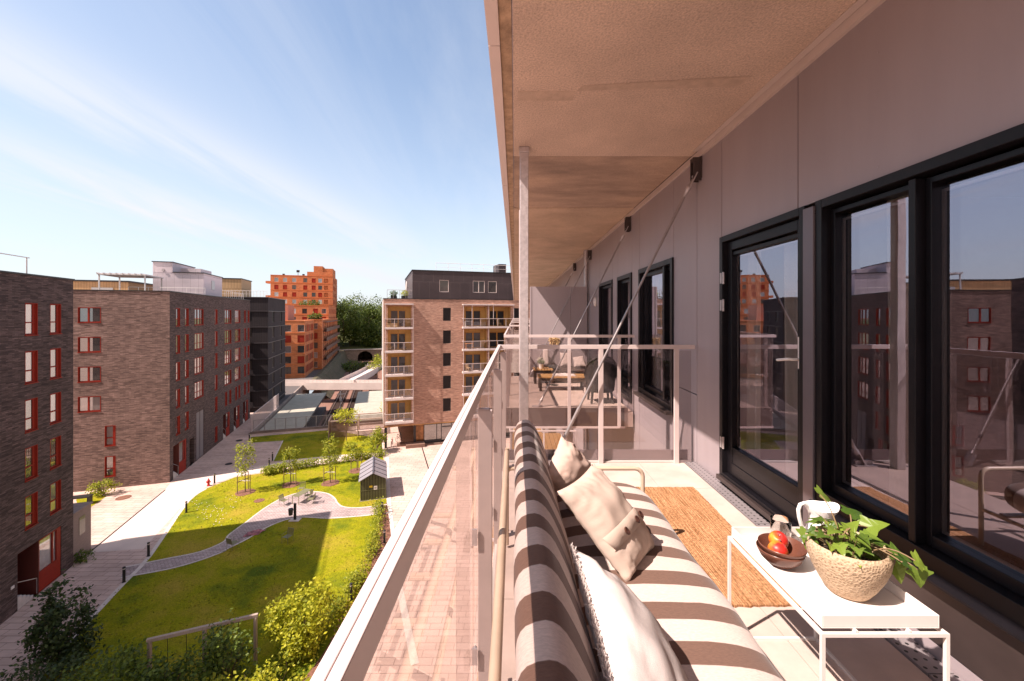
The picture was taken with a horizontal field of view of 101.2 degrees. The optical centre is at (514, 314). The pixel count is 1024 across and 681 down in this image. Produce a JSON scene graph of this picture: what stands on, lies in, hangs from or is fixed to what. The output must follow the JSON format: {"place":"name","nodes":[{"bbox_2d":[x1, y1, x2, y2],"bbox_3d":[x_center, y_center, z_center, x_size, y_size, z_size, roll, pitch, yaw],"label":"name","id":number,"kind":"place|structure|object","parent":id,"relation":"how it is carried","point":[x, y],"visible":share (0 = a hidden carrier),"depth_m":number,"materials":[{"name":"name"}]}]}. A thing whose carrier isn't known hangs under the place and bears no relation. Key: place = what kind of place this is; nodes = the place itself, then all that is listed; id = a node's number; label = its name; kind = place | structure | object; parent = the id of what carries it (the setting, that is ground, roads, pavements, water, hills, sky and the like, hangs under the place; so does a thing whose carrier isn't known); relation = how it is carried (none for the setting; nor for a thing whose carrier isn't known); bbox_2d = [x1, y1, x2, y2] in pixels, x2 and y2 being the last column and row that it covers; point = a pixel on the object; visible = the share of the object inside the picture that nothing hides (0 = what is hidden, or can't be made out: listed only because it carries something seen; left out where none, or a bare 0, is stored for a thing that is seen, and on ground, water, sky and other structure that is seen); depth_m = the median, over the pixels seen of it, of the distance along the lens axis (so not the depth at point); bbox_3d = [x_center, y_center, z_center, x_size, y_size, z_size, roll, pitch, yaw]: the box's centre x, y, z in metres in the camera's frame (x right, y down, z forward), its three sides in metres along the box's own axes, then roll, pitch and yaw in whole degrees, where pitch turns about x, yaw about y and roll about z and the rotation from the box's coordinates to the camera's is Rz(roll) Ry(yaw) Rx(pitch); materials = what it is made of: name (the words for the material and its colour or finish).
{"place":"outdoors","nodes":[
{"label":"outdoors","id":0,"kind":"place"},
{"bbox_2d":[73,280,152,289],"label":"ochre building","id":1,"kind":"structure","parent":0,"point":[104,284],"depth_m":85.42,"materials":[{"name":"wood"}]},
{"bbox_2d":[44,432,386,680],"bbox_3d":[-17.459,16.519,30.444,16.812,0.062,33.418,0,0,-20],"label":"lawn","id":2,"kind":"structure","parent":0,"point":[214,570],"depth_m":26.90,"materials":[{"name":"green plant"}]},
{"bbox_2d":[0,643,110,680],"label":"bush","id":3,"kind":"object","parent":2,"relation":"on","point":[49,666],"visible":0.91,"depth_m":17.40,"materials":[{"name":"green plant"}]},
{"bbox_2d":[10,569,105,679],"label":"dark tree","id":4,"kind":"object","parent":2,"relation":"on","point":[54,612],"visible":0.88,"depth_m":19.31,"materials":[{"name":"green plant"}]},
{"bbox_2d":[52,636,175,680],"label":"bush","id":5,"kind":"object","parent":2,"relation":"on","point":[136,666],"visible":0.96,"depth_m":16.99,"materials":[{"name":"green plant"}]},
{"bbox_2d":[127,647,199,680],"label":"bush","id":6,"kind":"object","parent":2,"relation":"on","point":[183,669],"visible":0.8,"depth_m":17.76,"materials":[{"name":"green plant"}]},
{"bbox_2d":[146,613,257,675],"bbox_3d":[-14.100,15.312,19.100,4.192,2.375,0.200,0,0,-22],"label":"swing frame","id":7,"kind":"object","parent":2,"relation":"on","point":[202,628],"visible":0.7,"depth_m":19.04,"materials":[{"name":"metal"}]},
{"bbox_2d":[178,608,260,680],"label":"bush","id":8,"kind":"object","parent":2,"relation":"on","point":[218,661],"visible":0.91,"depth_m":17.92,"materials":[{"name":"green plant"}]},
{"bbox_2d":[232,435,256,491],"bbox_3d":[-25.034,13.845,38.961,1.975,5.311,1.951,0,0,41],"label":"young tree","id":9,"kind":"object","parent":2,"relation":"on","point":[241,458],"visible":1,"depth_m":38.95,"materials":[{"name":"green plant"}]},
{"bbox_2d":[225,655,310,680],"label":"bush","id":10,"kind":"object","parent":2,"relation":"on","point":[259,676],"visible":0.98,"depth_m":16.96,"materials":[{"name":"green plant"}]},
{"bbox_2d":[281,446,300,483],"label":"young tree","id":11,"kind":"object","parent":2,"relation":"on","point":[292,453],"visible":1,"depth_m":40.70,"materials":[{"name":"green plant"}]},
{"bbox_2d":[259,576,341,665],"bbox_3d":[-10.529,15.065,20.706,3.661,3.788,3.561,0,0,0],"label":"bush","id":12,"kind":"object","parent":2,"relation":"on","point":[311,618],"visible":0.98,"depth_m":20.12,"materials":[{"name":"green plant"}]},
{"bbox_2d":[259,448,387,475],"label":"hedge","id":13,"kind":"object","parent":2,"relation":"on","point":[275,469],"visible":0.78,"depth_m":45.58,"materials":[{"name":"green plant"}]},
{"bbox_2d":[321,431,341,482],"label":"young tree","id":14,"kind":"object","parent":2,"relation":"on","point":[329,455],"visible":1,"depth_m":41.11,"materials":[{"name":"green plant"}]},
{"bbox_2d":[359,456,386,501],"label":"shed","id":15,"kind":"structure","parent":2,"relation":"on","point":[373,475],"depth_m":37.67,"materials":[{"name":"wood"}]},
{"bbox_2d":[121,492,376,576],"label":"garden path","id":16,"kind":"structure","parent":0,"point":[322,505],"depth_m":34.53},
{"bbox_2d":[0,411,509,680],"bbox_3d":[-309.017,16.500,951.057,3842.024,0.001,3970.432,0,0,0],"label":"ground","id":17,"kind":"structure","parent":0,"point":[427,586],"depth_m":28.35,"materials":[{"name":"concrete"}]},
{"bbox_2d":[0,270,74,624],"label":"brick block","id":18,"kind":"structure","parent":17,"relation":"on","point":[36,433],"depth_m":24.72,"materials":[{"name":"brown brick"}]},
{"bbox_2d":[25,303,37,335],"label":"window","id":19,"kind":"structure","parent":18,"relation":"in","point":[31,309],"depth_m":24.51,"materials":[{"name":"glass"}]},
{"bbox_2d":[25,350,38,384],"bbox_3d":[-28.063,3.040,24.341,0.205,1.900,0.990,0,0,-18],"label":"window","id":20,"kind":"structure","parent":18,"relation":"in","point":[31,357],"depth_m":24.51,"materials":[{"name":"glass"}]},
{"bbox_2d":[25,397,38,433],"bbox_3d":[-28.063,5.810,24.341,0.205,1.900,0.990,0,0,-18],"label":"window","id":21,"kind":"structure","parent":18,"relation":"in","point":[31,405],"depth_m":24.51,"materials":[{"name":"glass"}]},
{"bbox_2d":[25,444,38,481],"bbox_3d":[-28.063,8.580,24.341,0.205,1.900,0.990,0,0,-18],"label":"window","id":22,"kind":"structure","parent":18,"relation":"in","point":[31,453],"depth_m":24.51,"materials":[{"name":"red paint"}]},
{"bbox_2d":[25,491,38,530],"bbox_3d":[-28.063,11.350,24.341,0.205,1.900,0.990,0,0,-18],"label":"window","id":23,"kind":"structure","parent":18,"relation":"in","point":[31,501],"depth_m":24.51,"materials":[{"name":"red paint"}]},
{"bbox_2d":[39,526,60,591],"bbox_3d":[-28.547,14.925,25.735,0.120,3.110,1.840,0,0,-18],"label":"shop window","id":24,"kind":"structure","parent":18,"relation":"in","point":[49,545],"depth_m":25.82,"materials":[{"name":"red paint"}]},
{"bbox_2d":[50,304,61,334],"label":"window","id":25,"kind":"structure","parent":18,"relation":"in","point":[55,309],"depth_m":26.34,"materials":[{"name":"glass"}]},
{"bbox_2d":[50,348,61,379],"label":"window","id":26,"kind":"structure","parent":18,"relation":"in","point":[55,354],"depth_m":26.34,"materials":[{"name":"glass"}]},
{"bbox_2d":[50,392,61,424],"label":"window","id":27,"kind":"structure","parent":18,"relation":"in","point":[55,398],"depth_m":26.34,"materials":[{"name":"glass"}]},
{"bbox_2d":[50,435,61,470],"bbox_3d":[-28.659,8.580,26.167,0.205,1.900,0.990,0,0,-18],"label":"window","id":28,"kind":"structure","parent":18,"relation":"in","point":[55,443],"depth_m":26.34,"materials":[{"name":"red paint"}]},
{"bbox_2d":[50,479,61,515],"bbox_3d":[-28.659,11.350,26.167,0.205,1.900,0.990,0,0,-18],"label":"window","id":29,"kind":"structure","parent":18,"relation":"in","point":[55,488],"depth_m":26.34,"materials":[{"name":"red paint"}]},
{"bbox_2d":[73,501,92,562],"bbox_3d":[-32.615,14.839,27.760,6.520,3.318,2.040,0,0,-18],"label":"annex","id":30,"kind":"object","parent":17,"relation":"on","point":[82,525],"visible":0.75,"depth_m":28.77,"materials":[{"name":"concrete"}]},
{"bbox_2d":[76,492,105,506],"bbox_3d":[-37.385,16.488,37.211,5.557,0.001,1.865,0,0,41],"label":"grass strip","id":31,"kind":"object","parent":17,"relation":"on","point":[96,499],"depth_m":37.53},
{"bbox_2d":[85,478,122,496],"bbox_3d":[-37.734,15.953,38.554,2.871,1.938,2.136,0,0,0],"label":"bush","id":32,"kind":"object","parent":31,"relation":"on","point":[97,486],"visible":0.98,"depth_m":38.25,"materials":[{"name":"green plant"}]},
{"bbox_2d":[73,261,249,491],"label":"brick block","id":33,"kind":"structure","parent":17,"relation":"on","point":[161,386],"depth_m":41.09,"materials":[{"name":"brown brick"}]},
{"bbox_2d":[77,307,100,322],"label":"window","id":34,"kind":"structure","parent":33,"relation":"in","point":[85,314],"depth_m":39.53,"materials":[{"name":"glass"}]},
{"bbox_2d":[77,337,100,352],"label":"window","id":35,"kind":"structure","parent":33,"relation":"in","point":[85,344],"depth_m":39.53,"materials":[{"name":"red paint"}]},
{"bbox_2d":[77,366,100,382],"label":"window","id":36,"kind":"structure","parent":33,"relation":"in","point":[85,374],"depth_m":39.54,"materials":[{"name":"glass"}]},
{"bbox_2d":[77,396,100,412],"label":"window","id":37,"kind":"structure","parent":33,"relation":"in","point":[91,403],"depth_m":39.54,"materials":[{"name":"glass"}]},
{"bbox_2d":[96,272,163,290],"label":"pergola","id":38,"kind":"object","parent":33,"relation":"on","point":[130,275],"visible":0.87,"depth_m":50.50,"materials":[{"name":"white metal"}]},
{"bbox_2d":[33,441,418,680],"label":"kerb","id":39,"kind":"structure","parent":17,"relation":"on","point":[412,651],"depth_m":28.08,"materials":[{"name":"concrete"}]},
{"bbox_2d":[93,443,384,551],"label":"walkway","id":40,"kind":"structure","parent":17,"relation":"on","point":[143,526],"depth_m":34.90,"materials":[{"name":"concrete"}]},
{"bbox_2d":[222,278,285,411],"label":"charcoal block","id":41,"kind":"structure","parent":17,"relation":"on","point":[267,349],"depth_m":72.36,"materials":[{"name":"paint"}]},
{"bbox_2d":[285,305,313,378],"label":"orange corner block","id":42,"kind":"structure","parent":17,"relation":"on","point":[299,349],"depth_m":109.76,"materials":[{"name":"brick"}]},
{"bbox_2d":[266,266,336,311],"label":"orange tower","id":43,"kind":"structure","parent":17,"relation":"on","point":[319,283],"depth_m":176.99,"materials":[{"name":"brick"}]},
{"bbox_2d":[279,352,337,404],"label":"lane","id":44,"kind":"structure","parent":17,"relation":"on","point":[289,390],"depth_m":96.64,"materials":[{"name":"concrete"}]},
{"bbox_2d":[309,318,339,369],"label":"orange corner block","id":45,"kind":"structure","parent":44,"relation":"on","point":[326,341],"depth_m":132.97,"materials":[{"name":"brick"}]},
{"bbox_2d":[292,305,335,319],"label":"orange terrace block","id":46,"kind":"structure","parent":17,"relation":"on","point":[301,312],"depth_m":148.39,"materials":[{"name":"brick"}]},
{"bbox_2d":[303,503,390,680],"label":"mulch bed","id":47,"kind":"object","parent":17,"relation":"on","point":[314,668],"visible":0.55,"depth_m":29.39,"materials":[{"name":"brown soil"}]},
{"bbox_2d":[268,496,388,680],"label":"hedge","id":48,"kind":"object","parent":47,"relation":"on","point":[356,578],"visible":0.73,"depth_m":25.38,"materials":[{"name":"green plant"}]},
{"bbox_2d":[312,357,381,425],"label":"trackbed","id":49,"kind":"structure","parent":17,"relation":"on","point":[327,402],"depth_m":107.79,"materials":[{"name":"gravel"}]},
{"bbox_2d":[250,351,381,433],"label":"retaining wall","id":50,"kind":"structure","parent":49,"relation":"on","point":[299,390],"depth_m":63.34,"materials":[{"name":"concrete"}]},
{"bbox_2d":[251,394,278,431],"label":"bar fence","id":51,"kind":"object","parent":50,"relation":"on","point":[273,404],"visible":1,"depth_m":65.52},
{"bbox_2d":[254,414,345,430],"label":"railway fence","id":52,"kind":"object","parent":50,"relation":"on","point":[274,420],"visible":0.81,"depth_m":59.66,"materials":[{"name":"metal"}]},
{"bbox_2d":[285,380,381,390],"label":"footbridge","id":53,"kind":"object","parent":49,"relation":"on","point":[374,385],"visible":0.5,"depth_m":97.50,"materials":[{"name":"concrete"}]},
{"bbox_2d":[321,360,369,425],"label":"sleepers","id":54,"kind":"object","parent":49,"relation":"on","point":[337,406],"visible":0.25,"depth_m":98.96},
{"bbox_2d":[339,348,381,360],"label":"tunnel portal","id":55,"kind":"object","parent":49,"relation":"on","point":[354,354],"visible":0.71,"depth_m":187.57,"materials":[{"name":"stone"}]},
{"bbox_2d":[328,412,384,437],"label":"slatted enclosure","id":56,"kind":"object","parent":17,"relation":"on","point":[332,424],"visible":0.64,"depth_m":57.87,"materials":[{"name":"wood"}]},
{"bbox_2d":[339,364,381,382],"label":"ramp","id":57,"kind":"structure","parent":17,"relation":"on","point":[364,373],"depth_m":112.47,"materials":[{"name":"concrete"}]},
{"bbox_2d":[382,264,529,448],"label":"balconied block","id":58,"kind":"structure","parent":17,"relation":"on","point":[428,338],"depth_m":53.78,"materials":[{"name":"brick"}]},
{"bbox_2d":[390,310,405,326],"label":"balcony door","id":59,"kind":"structure","parent":58,"relation":"in","point":[399,316],"depth_m":53.12,"materials":[{"name":"paint"}]},
{"bbox_2d":[390,333,405,349],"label":"balcony door","id":60,"kind":"structure","parent":58,"relation":"in","point":[394,337],"depth_m":53.10,"materials":[{"name":"paint"}]},
{"bbox_2d":[390,356,405,372],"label":"balcony door","id":61,"kind":"structure","parent":58,"relation":"in","point":[394,360],"depth_m":53.10,"materials":[{"name":"paint"}]},
{"bbox_2d":[390,379,405,395],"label":"balcony door","id":62,"kind":"structure","parent":58,"relation":"in","point":[395,384],"depth_m":53.10,"materials":[{"name":"paint"}]},
{"bbox_2d":[390,402,405,418],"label":"balcony door","id":63,"kind":"structure","parent":58,"relation":"in","point":[395,407],"depth_m":53.10,"materials":[{"name":"paint"}]},
{"bbox_2d":[465,332,480,347],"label":"balcony door","id":64,"kind":"structure","parent":58,"relation":"in","point":[472,337],"depth_m":56.07,"materials":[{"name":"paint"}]},
{"bbox_2d":[484,0,1023,680],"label":"apartment building","id":65,"kind":"structure","parent":17,"relation":"on","point":[822,132],"depth_m":2.81,"materials":[{"name":"grey metal"}]},
{"bbox_2d":[310,345,694,680],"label":"balcony railing","id":66,"kind":"object","parent":65,"relation":"on","point":[475,439],"visible":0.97,"depth_m":1.32,"materials":[{"name":"metal"}]},
{"bbox_2d":[519,147,528,420],"bbox_3d":[0.085,-0.059,3.940,0.096,2.998,0.096,0,0,0],"label":"steel post","id":67,"kind":"object","parent":65,"relation":"on","point":[523,307],"visible":0.8,"depth_m":3.90,"materials":[{"name":"metal"}]},
{"bbox_2d":[530,287,586,374],"bbox_3d":[1.020,0.390,9.880,1.340,2.100,0.060,0,0,0],"label":"partition screen","id":68,"kind":"object","parent":65,"relation":"on","point":[547,304],"visible":0.57,"depth_m":9.86,"materials":[{"name":"glass"}]},
{"bbox_2d":[537,374,585,390],"bbox_3d":[0.900,1.305,8.125,0.920,0.270,0.438,0,0,0],"label":"coffee table","id":69,"kind":"object","parent":65,"relation":"on","point":[547,377],"visible":0.72,"depth_m":7.92,"materials":[{"name":"brown wood"}]},
{"bbox_2d":[542,349,584,382],"bbox_3d":[1.120,1.112,9.336,1.000,0.655,1.012,0,0,0],"label":"outdoor couch","id":70,"kind":"object","parent":65,"relation":"on","point":[575,370],"visible":0.38,"depth_m":9.31,"materials":[{"name":"white fabric"}]},
{"bbox_2d":[504,327,634,427],"bbox_3d":[0.791,0.980,8.016,1.908,1.380,3.768,0,0,0],"label":"balcony railing","id":71,"kind":"object","parent":65,"relation":"attached to","point":[560,417],"visible":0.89,"depth_m":6.19,"materials":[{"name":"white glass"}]},
{"bbox_2d":[532,216,630,406],"bbox_3d":[1.004,-0.018,6.450,1.529,2.974,0.100,0,0,0],"label":"tie rod","id":72,"kind":"object","parent":65,"relation":"attached to","point":[627,224],"visible":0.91,"depth_m":6.44,"materials":[{"name":"metal"}]},
{"bbox_2d":[584,356,616,403],"bbox_3d":[1.410,1.047,6.944,0.546,0.790,0.513,0,0,0],"label":"wicker chair","id":73,"kind":"object","parent":65,"relation":"on","point":[609,370],"visible":0.83,"depth_m":6.77,"materials":[{"name":"wicker"}]},
{"bbox_2d":[599,279,612,357],"bbox_3d":[1.825,0.350,8.210,0.150,1.980,1.180,0,0,0],"label":"glass door","id":74,"kind":"structure","parent":65,"relation":"in","point":[603,286],"depth_m":8.68,"materials":[{"name":"glass"}]},
{"bbox_2d":[617,272,631,402],"bbox_3d":[1.825,0.350,6.795,0.150,1.980,0.870,0,0,0],"label":"glass door","id":75,"kind":"structure","parent":65,"relation":"in","point":[626,393],"depth_m":7.11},
{"bbox_2d":[548,156,701,465],"bbox_3d":[1.004,-0.018,4.020,1.529,2.974,0.100,0,0,0],"label":"tie rod","id":76,"kind":"object","parent":65,"relation":"attached to","point":[695,169],"visible":0.88,"depth_m":4.01,"materials":[{"name":"metal"}]},
{"bbox_2d":[488,420,783,680],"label":"garden sofa","id":77,"kind":"object","parent":65,"relation":"on","point":[673,587],"visible":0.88,"depth_m":1.28,"materials":[{"name":"fabric"}]},
{"bbox_2d":[549,436,590,510],"bbox_3d":[0.290,0.812,2.171,0.163,0.345,0.410,0,0,38],"label":"cushion","id":78,"kind":"object","parent":77,"relation":"on","point":[570,464],"visible":0.69,"depth_m":2.10,"materials":[{"name":"fabric"}]},
{"bbox_2d":[557,465,654,581],"bbox_3d":[0.405,0.849,1.767,0.311,0.312,0.428,0,0,29],"label":"cushion","id":79,"kind":"object","parent":77,"relation":"on","point":[609,517],"visible":1,"depth_m":1.65,"materials":[{"name":"beige fabric"}]},
{"bbox_2d":[568,542,688,680],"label":"cushion","id":80,"kind":"object","parent":77,"relation":"on","point":[631,641],"visible":1,"depth_m":1.02,"materials":[{"name":"white fabric"}]},
{"bbox_2d":[633,257,673,414],"bbox_3d":[1.790,0.240,5.335,0.220,1.760,1.290,0,0,0],"label":"window","id":81,"kind":"structure","parent":65,"relation":"in","point":[662,400],"depth_m":5.05,"materials":[{"name":"black glass"}]},
{"bbox_2d":[653,274,661,389],"bbox_3d":[1.960,0.190,5.533,0.084,2.400,0.735,0,0,0],"label":"window pane","id":82,"kind":"structure","parent":65,"relation":"hanging from","point":[657,326],"depth_m":5.75,"materials":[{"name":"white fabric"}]},
{"bbox_2d":[636,487,801,607],"bbox_3d":[1.093,1.433,2.780,0.778,0.012,1.431,0,0,0],"label":"jute rug","id":83,"kind":"object","parent":65,"relation":"on","point":[701,526],"visible":0.51,"depth_m":2.59,"materials":[{"name":"wicker"}]},
{"bbox_2d":[740,252,760,457],"bbox_3d":[1.958,0.190,3.471,0.079,2.400,0.313,0,0,0],"label":"curtain","id":84,"kind":"object","parent":65,"relation":"hanging from","point":[750,353],"visible":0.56,"depth_m":3.46,"materials":[{"name":"white fabric"}]},
{"bbox_2d":[716,206,810,526],"bbox_3d":[1.803,0.367,3.070,0.194,2.055,1.060,0,0,0],"label":"balcony door","id":85,"kind":"structure","parent":65,"relation":"in","point":[766,488],"depth_m":3.25,"materials":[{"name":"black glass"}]},
{"bbox_2d":[784,242,797,479],"bbox_3d":[1.960,0.190,2.825,0.082,2.400,0.493,0,0,0],"label":"curtain","id":86,"kind":"object","parent":65,"relation":"hanging from","point":[791,330],"visible":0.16,"depth_m":2.97,"materials":[{"name":"white fabric"}]},
{"bbox_2d":[728,527,949,680],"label":"tray table","id":87,"kind":"object","parent":65,"relation":"on","point":[890,604],"visible":0.66,"depth_m":1.40,"materials":[{"name":"white metal"}]},
{"bbox_2d":[756,540,805,568],"bbox_3d":[1.035,0.940,1.640,0.166,0.060,0.166,0,0,0],"label":"bowl","id":88,"kind":"object","parent":87,"relation":"on","point":[781,562],"visible":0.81,"depth_m":1.58,"materials":[{"name":"wood"}]},
{"bbox_2d":[757,533,807,559],"bbox_3d":[1.039,0.920,1.636,0.166,0.060,0.166,0,0,0],"label":"bowl","id":89,"kind":"object","parent":88,"relation":"in","point":[797,550],"visible":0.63,"depth_m":1.64,"materials":[{"name":"brown ceramic"}]},
{"bbox_2d":[770,514,791,536],"bbox_3d":[1.128,0.917,1.785,0.079,0.104,0.079,0,0,0],"label":"drinking glass","id":90,"kind":"object","parent":87,"relation":"on","point":[781,523],"visible":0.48,"depth_m":1.77,"materials":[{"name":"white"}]},
{"bbox_2d":[796,500,839,529],"bbox_3d":[1.249,0.867,1.740,0.167,0.204,0.117,0,0,22],"label":"jug","id":91,"kind":"object","parent":87,"relation":"on","point":[821,508],"visible":0.34,"depth_m":1.73,"materials":[{"name":"white ceramic"}]},
{"bbox_2d":[805,526,893,601],"bbox_3d":[1.165,0.883,1.475,0.246,0.172,0.246,0,0,0],"label":"planter","id":92,"kind":"object","parent":87,"relation":"on","point":[849,578],"visible":0.7,"depth_m":1.40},
{"bbox_2d":[796,485,933,587],"bbox_3d":[1.179,0.782,1.469,0.294,0.231,0.364,0,0,0],"label":"ivy plant","id":93,"kind":"object","parent":92,"relation":"in","point":[865,541],"visible":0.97,"depth_m":1.44,"materials":[{"name":"green plant"}]},
{"bbox_2d":[887,195,907,511],"bbox_3d":[1.963,0.190,2.078,0.077,2.400,0.296,0,0,0],"label":"curtain","id":94,"kind":"object","parent":65,"relation":"hanging from","point":[897,243],"visible":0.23,"depth_m":2.14,"materials":[{"name":"white fabric"}]},
{"bbox_2d":[803,123,1023,680],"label":"window","id":95,"kind":"structure","parent":65,"relation":"in","point":[977,596],"depth_m":1.85,"materials":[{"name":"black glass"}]},
{"bbox_2d":[0,0,514,393],"label":"sky","id":96,"kind":"structure","parent":0,"point":[252,140],"materials":[{"name":"blue"}]},
{"bbox_2d":[260,393,326,429],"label":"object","id":97,"kind":"structure","parent":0,"point":[299,405],"depth_m":74.68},
{"bbox_2d":[352,391,382,422],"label":"platform canopy","id":98,"kind":"object","parent":97,"relation":"on","point":[368,401],"visible":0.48,"depth_m":78.89,"materials":[{"name":"metal"}]},
{"bbox_2d":[251,430,382,460],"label":"lawn","id":99,"kind":"structure","parent":0,"point":[308,441],"depth_m":54.27,"materials":[{"name":"green plant"}]},
{"bbox_2d":[363,426,387,450],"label":"bush","id":100,"kind":"object","parent":99,"relation":"on","point":[378,438],"visible":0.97,"depth_m":50.10,"materials":[{"name":"green plant"}]},
{"bbox_2d":[312,350,350,398],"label":"embankment","id":101,"kind":"structure","parent":0,"point":[332,369],"depth_m":135.75,"materials":[{"name":"green plant"}]},
{"bbox_2d":[337,324,381,351],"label":"hill","id":102,"kind":"structure","parent":0,"point":[347,346],"depth_m":197.37,"materials":[{"name":"green plant"}]},
{"bbox_2d":[336,301,362,339],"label":"hill tree","id":103,"kind":"object","parent":102,"relation":"on","point":[341,309],"visible":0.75,"depth_m":194.97,"materials":[{"name":"green plant"}]},
{"bbox_2d":[337,319,366,345],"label":"hill tree","id":104,"kind":"object","parent":102,"relation":"on","point":[342,340],"visible":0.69,"depth_m":195.67,"materials":[{"name":"green plant"}]},
{"bbox_2d":[337,290,375,328],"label":"hill tree","id":105,"kind":"object","parent":102,"relation":"on","point":[352,302],"visible":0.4,"depth_m":210.62,"materials":[{"name":"green plant"}]},
{"bbox_2d":[352,299,381,337],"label":"hill tree","id":106,"kind":"object","parent":102,"relation":"on","point":[367,309],"visible":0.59,"depth_m":204.59,"materials":[{"name":"green plant"}]},
{"bbox_2d":[356,325,381,351],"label":"hill tree","id":107,"kind":"object","parent":102,"relation":"on","point":[375,339],"visible":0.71,"depth_m":195.69,"materials":[{"name":"green plant"}]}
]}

